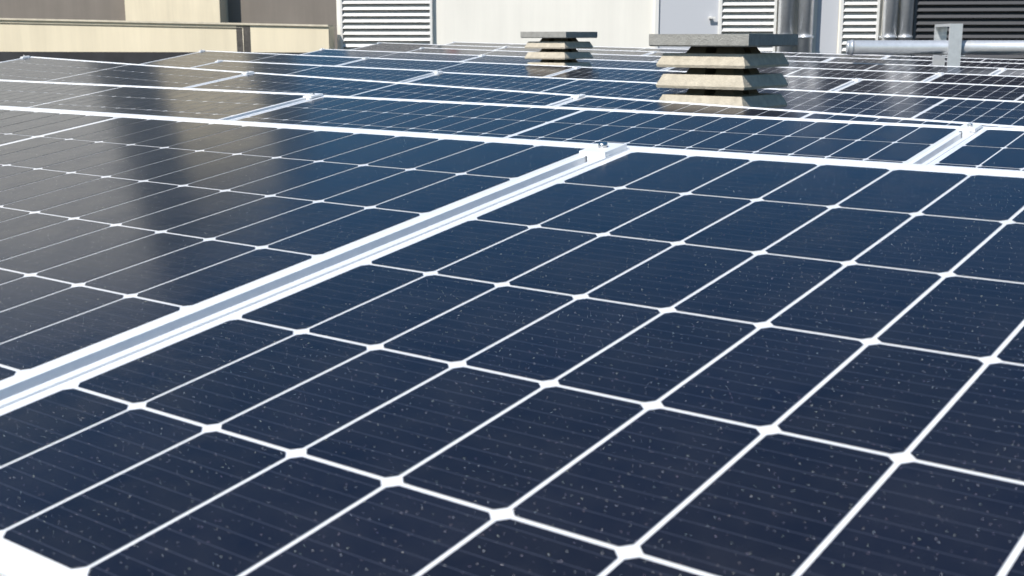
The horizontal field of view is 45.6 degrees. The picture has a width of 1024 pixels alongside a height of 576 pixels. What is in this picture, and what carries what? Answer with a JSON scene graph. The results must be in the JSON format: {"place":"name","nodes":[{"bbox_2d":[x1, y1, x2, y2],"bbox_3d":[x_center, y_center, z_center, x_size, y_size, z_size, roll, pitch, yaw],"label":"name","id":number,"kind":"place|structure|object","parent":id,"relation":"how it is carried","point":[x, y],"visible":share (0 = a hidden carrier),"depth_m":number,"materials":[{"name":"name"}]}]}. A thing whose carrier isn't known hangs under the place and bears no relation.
{"place":"outdoors","nodes":[
{"label":"outdoors","id":0,"kind":"place"},
{"bbox_2d":[0,0,337,48],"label":"neighbour building","id":1,"kind":"structure","parent":0,"point":[320,12],"depth_m":41.32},
{"bbox_2d":[336,0,900,55],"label":"building wall","id":2,"kind":"structure","parent":0,"point":[621,23],"depth_m":19.71,"materials":[{"name":"beige paint"}]},
{"bbox_2d":[339,0,433,49],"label":"louvre","id":3,"kind":"object","parent":2,"relation":"attached to","point":[363,23],"visible":0.67,"depth_m":20.15,"materials":[{"name":"white metal"}]},
{"bbox_2d":[654,0,719,48],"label":"service door","id":4,"kind":"structure","parent":2,"relation":"attached to","point":[686,16],"depth_m":19.32,"materials":[{"name":"grey metal"}]},
{"bbox_2d":[719,0,879,53],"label":"louvre","id":5,"kind":"object","parent":2,"relation":"attached to","point":[859,19],"visible":0.53,"depth_m":19.07,"materials":[{"name":"white metal"}]},
{"bbox_2d":[815,0,838,53],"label":"recess wall","id":6,"kind":"structure","parent":2,"relation":"attached to","point":[827,26],"depth_m":19.01,"materials":[{"name":"grey paint"}]},
{"bbox_2d":[777,0,913,55],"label":"duct pipes","id":7,"kind":"object","parent":2,"relation":"attached to","point":[806,20],"visible":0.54,"depth_m":18.77,"materials":[{"name":"silver metal"}]},
{"bbox_2d":[911,0,1023,59],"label":"louver vent","id":8,"kind":"object","parent":2,"relation":"attached to","point":[991,19],"visible":0.45,"depth_m":18.58,"materials":[{"name":"grey metal"}]},
{"bbox_3d":[-5.682,-1.328,11.096,75.000,0.400,70.000,2,12,10],"label":"roof slab","id":9,"kind":"object","parent":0,"visible":0},
{"bbox_2d":[0,18,334,63],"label":"parapet","id":10,"kind":"structure","parent":9,"relation":"on","point":[130,42],"depth_m":20.49,"materials":[{"name":"beige concrete"}]},
{"bbox_2d":[20,55,584,98],"bbox_3d":[0.901,-0.193,4.651,11.445,0.920,1.230,11,16,36],"label":"panel clamp","id":11,"kind":"object","parent":9,"relation":"on","point":[575,96],"visible":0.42,"depth_m":5.62,"materials":[{"name":"silver metal"}]},
{"bbox_2d":[0,56,242,87],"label":"panel","id":12,"kind":"object","parent":11,"relation":"on","point":[32,68],"visible":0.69,"depth_m":7.34,"materials":[{"name":"glass"}]},
{"bbox_2d":[187,72,573,105],"bbox_3d":[-0.912,-0.879,5.907,2.259,0.035,1.118,11,24,36],"label":"panel","id":13,"kind":"object","parent":11,"relation":"on","point":[266,82],"visible":0.3,"depth_m":6.17,"materials":[{"name":"glass"}]},
{"bbox_2d":[554,95,1023,127],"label":"panel","id":14,"kind":"object","parent":11,"relation":"on","point":[588,101],"visible":0.1,"depth_m":5.12,"materials":[{"name":"glass"}]},
{"bbox_2d":[215,60,442,73],"bbox_3d":[1.911,-0.478,5.932,11.445,0.865,1.230,10,15,36],"label":"panel clamp","id":15,"kind":"object","parent":9,"relation":"on","point":[436,72],"visible":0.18,"depth_m":8.24,"materials":[{"name":"silver metal"}]},
{"bbox_2d":[190,60,435,82],"bbox_3d":[-1.716,-1.449,8.547,2.259,0.037,1.118,10,24,36],"label":"panel","id":16,"kind":"object","parent":15,"relation":"on","point":[381,74],"visible":0.38,"depth_m":8.69,"materials":[{"name":"glass"}]},
{"bbox_2d":[404,72,687,99],"bbox_3d":[0.095,-1.119,7.199,2.259,0.037,1.118,10,24,36],"label":"panel","id":17,"kind":"object","parent":15,"relation":"on","point":[625,89],"visible":0.34,"depth_m":7.47,"materials":[{"name":"glass"}]},
{"bbox_2d":[756,88,1023,125],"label":"panel","id":18,"kind":"object","parent":15,"relation":"on","point":[999,112],"visible":0.34,"depth_m":6.14,"materials":[{"name":"glass"},{"name":"silicon"},{"name":"aluminium"}]},
{"bbox_2d":[199,50,861,81],"bbox_3d":[1.106,-1.050,8.571,11.445,0.910,1.230,10,15,36],"label":"panel clamp","id":19,"kind":"object","parent":9,"relation":"on","point":[856,79],"visible":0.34,"depth_m":9.51,"materials":[{"name":"silver metal"}]},
{"bbox_2d":[142,51,363,67],"bbox_3d":[-2.519,-2.038,11.184,2.259,0.035,1.118,10,24,36],"label":"panel","id":20,"kind":"object","parent":19,"relation":"on","point":[196,59],"visible":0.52,"depth_m":11.46,"materials":[{"name":"glass"}]},
{"bbox_2d":[337,58,574,76],"bbox_3d":[-0.708,-1.714,9.834,2.259,0.037,1.118,10,24,36],"label":"panel","id":21,"kind":"object","parent":19,"relation":"on","point":[498,68],"visible":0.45,"depth_m":9.99,"materials":[{"name":"glass"}]},
{"bbox_2d":[548,67,853,90],"bbox_3d":[1.102,-1.389,8.485,2.259,0.036,1.118,10,24,36],"label":"panel","id":22,"kind":"object","parent":19,"relation":"on","point":[793,82],"visible":0.28,"depth_m":8.93,"materials":[{"name":"glass"},{"name":"silicon"},{"name":"aluminium"}]},
{"bbox_2d":[835,79,1023,100],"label":"panel","id":23,"kind":"object","parent":19,"relation":"on","point":[972,91],"visible":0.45,"depth_m":7.69,"materials":[{"name":"glass"},{"name":"silicon"},{"name":"aluminium"}]},
{"bbox_2d":[520,32,596,66],"bbox_3d":[0.384,-1.745,10.010,0.450,0.702,0.450,9,15,37],"label":"roof vent","id":24,"kind":"object","parent":9,"relation":"on","point":[558,48],"visible":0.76,"depth_m":9.85,"materials":[{"name":"concrete"}]},
{"bbox_2d":[579,142,626,161],"bbox_3d":[-0.172,0.325,1.392,9.164,0.912,1.230,9,15,37],"label":"panel clamp","id":25,"kind":"object","parent":9,"relation":"on","point":[602,149],"visible":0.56,"depth_m":1.67,"materials":[{"name":"silver metal"}]},
{"bbox_2d":[0,106,594,400],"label":"panel","id":26,"kind":"object","parent":25,"relation":"on","point":[119,232],"visible":0.96,"depth_m":1.57,"materials":[{"name":"glass"}]},
{"bbox_2d":[0,146,1023,575],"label":"panel","id":27,"kind":"object","parent":25,"relation":"on","point":[634,360],"visible":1,"depth_m":0.91,"materials":[{"name":"glass"}]},
{"bbox_2d":[320,48,943,75],"bbox_3d":[2.112,-1.317,9.858,11.445,0.910,1.230,10,15,36],"label":"panel clamp","id":28,"kind":"object","parent":9,"relation":"on","point":[938,73],"visible":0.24,"depth_m":9.48,"materials":[{"name":"silver metal"}]},
{"bbox_2d":[299,49,479,60],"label":"panel","id":29,"kind":"object","parent":28,"relation":"on","point":[395,55],"visible":0.34,"depth_m":12.70,"materials":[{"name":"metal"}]},
{"bbox_2d":[461,55,671,69],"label":"panel","id":30,"kind":"object","parent":28,"relation":"on","point":[627,64],"visible":0.25,"depth_m":11.28,"materials":[{"name":"glass"}]},
{"bbox_2d":[666,67,936,81],"bbox_3d":[2.108,-1.656,9.771,2.259,0.035,1.118,10,24,36],"label":"panel","id":31,"kind":"object","parent":28,"relation":"on","point":[864,74],"visible":0.22,"depth_m":9.78,"materials":[{"name":"glass"},{"name":"silicon"},{"name":"aluminium"}]},
{"bbox_2d":[926,73,1023,85],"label":"panel","id":32,"kind":"object","parent":28,"relation":"on","point":[981,79],"visible":0.3,"depth_m":9.16,"materials":[{"name":"glass"}]},
{"bbox_2d":[303,93,981,137],"bbox_3d":[-0.097,-0.037,3.336,11.445,0.875,1.230,9,15,36],"label":"panel clamp","id":33,"kind":"object","parent":9,"relation":"on","point":[966,129],"visible":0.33,"depth_m":2.94,"materials":[{"name":"silver metal"}]},
{"bbox_2d":[0,79,308,119],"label":"panel","id":34,"kind":"object","parent":33,"relation":"on","point":[219,104],"visible":0.52,"depth_m":4.60,"materials":[{"name":"glass"}]},
{"bbox_2d":[231,95,961,163],"bbox_3d":[-0.104,-0.355,3.256,2.259,0.037,1.118,9,23,36],"label":"panel","id":35,"kind":"object","parent":33,"relation":"on","point":[873,141],"visible":0.35,"depth_m":3.34,"materials":[{"name":"glass"},{"name":"silicon"},{"name":"aluminium"}]},
{"bbox_2d":[922,126,1023,170],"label":"panel","id":36,"kind":"object","parent":33,"relation":"on","point":[993,147],"visible":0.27,"depth_m":2.75,"materials":[{"name":"glass"},{"name":"silicon"},{"name":"aluminium"}]},
{"bbox_2d":[649,34,797,107],"bbox_3d":[0.974,-0.793,5.669,0.500,0.760,0.500,9,15,37],"label":"roof vent","id":37,"kind":"object","parent":9,"relation":"on","point":[723,70],"visible":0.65,"depth_m":5.48,"materials":[{"name":"concrete"}]},
{"bbox_2d":[846,24,1023,65],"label":"pipe run","id":38,"kind":"object","parent":9,"relation":"on","point":[954,47],"visible":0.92,"depth_m":11.23,"materials":[{"name":"silver metal"}]},
{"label":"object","id":39,"kind":"object","parent":9,"relation":"on","visible":0},
{"bbox_2d":[408,48,530,56],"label":"panel","id":40,"kind":"object","parent":39,"relation":"on","point":[472,52],"visible":0.21,"depth_m":14.20,"materials":[{"name":"metal"}]},
{"bbox_2d":[591,54,660,61],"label":"panel","id":41,"kind":"object","parent":39,"relation":"on","point":[626,57],"visible":0.08,"depth_m":12.95,"materials":[{"name":"glass"}]},
{"bbox_2d":[788,61,1000,74],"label":"panel","id":42,"kind":"object","parent":39,"relation":"on","point":[909,68],"visible":0.27,"depth_m":11.20,"materials":[{"name":"glass"},{"name":"silicon"},{"name":"aluminium"}]},
{"bbox_2d":[995,69,1023,75],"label":"panel","id":43,"kind":"object","parent":39,"relation":"on","point":[1012,72],"visible":0.23,"depth_m":10.59,"materials":[{"name":"glass"}]},
{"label":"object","id":44,"kind":"object","parent":9,"relation":"on","visible":0},
{"bbox_2d":[351,43,502,51],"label":"panel","id":45,"kind":"object","parent":44,"relation":"on","point":[399,47],"visible":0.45,"depth_m":16.75,"materials":[{"name":"metal"}]},
{"bbox_2d":[496,47,651,54],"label":"panel","id":46,"kind":"object","parent":44,"relation":"on","point":[616,52],"visible":0.15,"depth_m":15.11,"materials":[{"name":"metal"}]},
{"bbox_2d":[644,52,830,61],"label":"panel","id":47,"kind":"object","parent":44,"relation":"on","point":[804,58],"visible":0.12,"depth_m":13.53,"materials":[{"name":"glass"}]},
{"bbox_2d":[825,57,1023,68],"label":"panel","id":48,"kind":"object","parent":44,"relation":"on","point":[929,62],"visible":0.23,"depth_m":12.74,"materials":[{"name":"glass"}]},
{"bbox_2d":[883,55,1023,62],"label":"panel","id":49,"kind":"object","parent":44,"relation":"on","point":[961,59],"visible":0.22,"depth_m":14.06,"materials":[{"name":"glass"}]},
{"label":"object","id":50,"kind":"object","parent":9,"relation":"on","visible":0},
{"bbox_2d":[445,42,525,46],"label":"panel","id":51,"kind":"object","parent":50,"relation":"on","point":[489,44],"visible":0.17,"depth_m":18.22,"materials":[{"name":"metal"}]},
{"bbox_2d":[585,46,688,52],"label":"panel","id":52,"kind":"object","parent":50,"relation":"on","point":[641,49],"visible":0.15,"depth_m":16.65,"materials":[{"name":"metal"}]},
{"bbox_2d":[761,52,886,58],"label":"panel","id":53,"kind":"object","parent":50,"relation":"on","point":[832,55],"visible":0.11,"depth_m":15.04,"materials":[{"name":"glass"}]}
]}

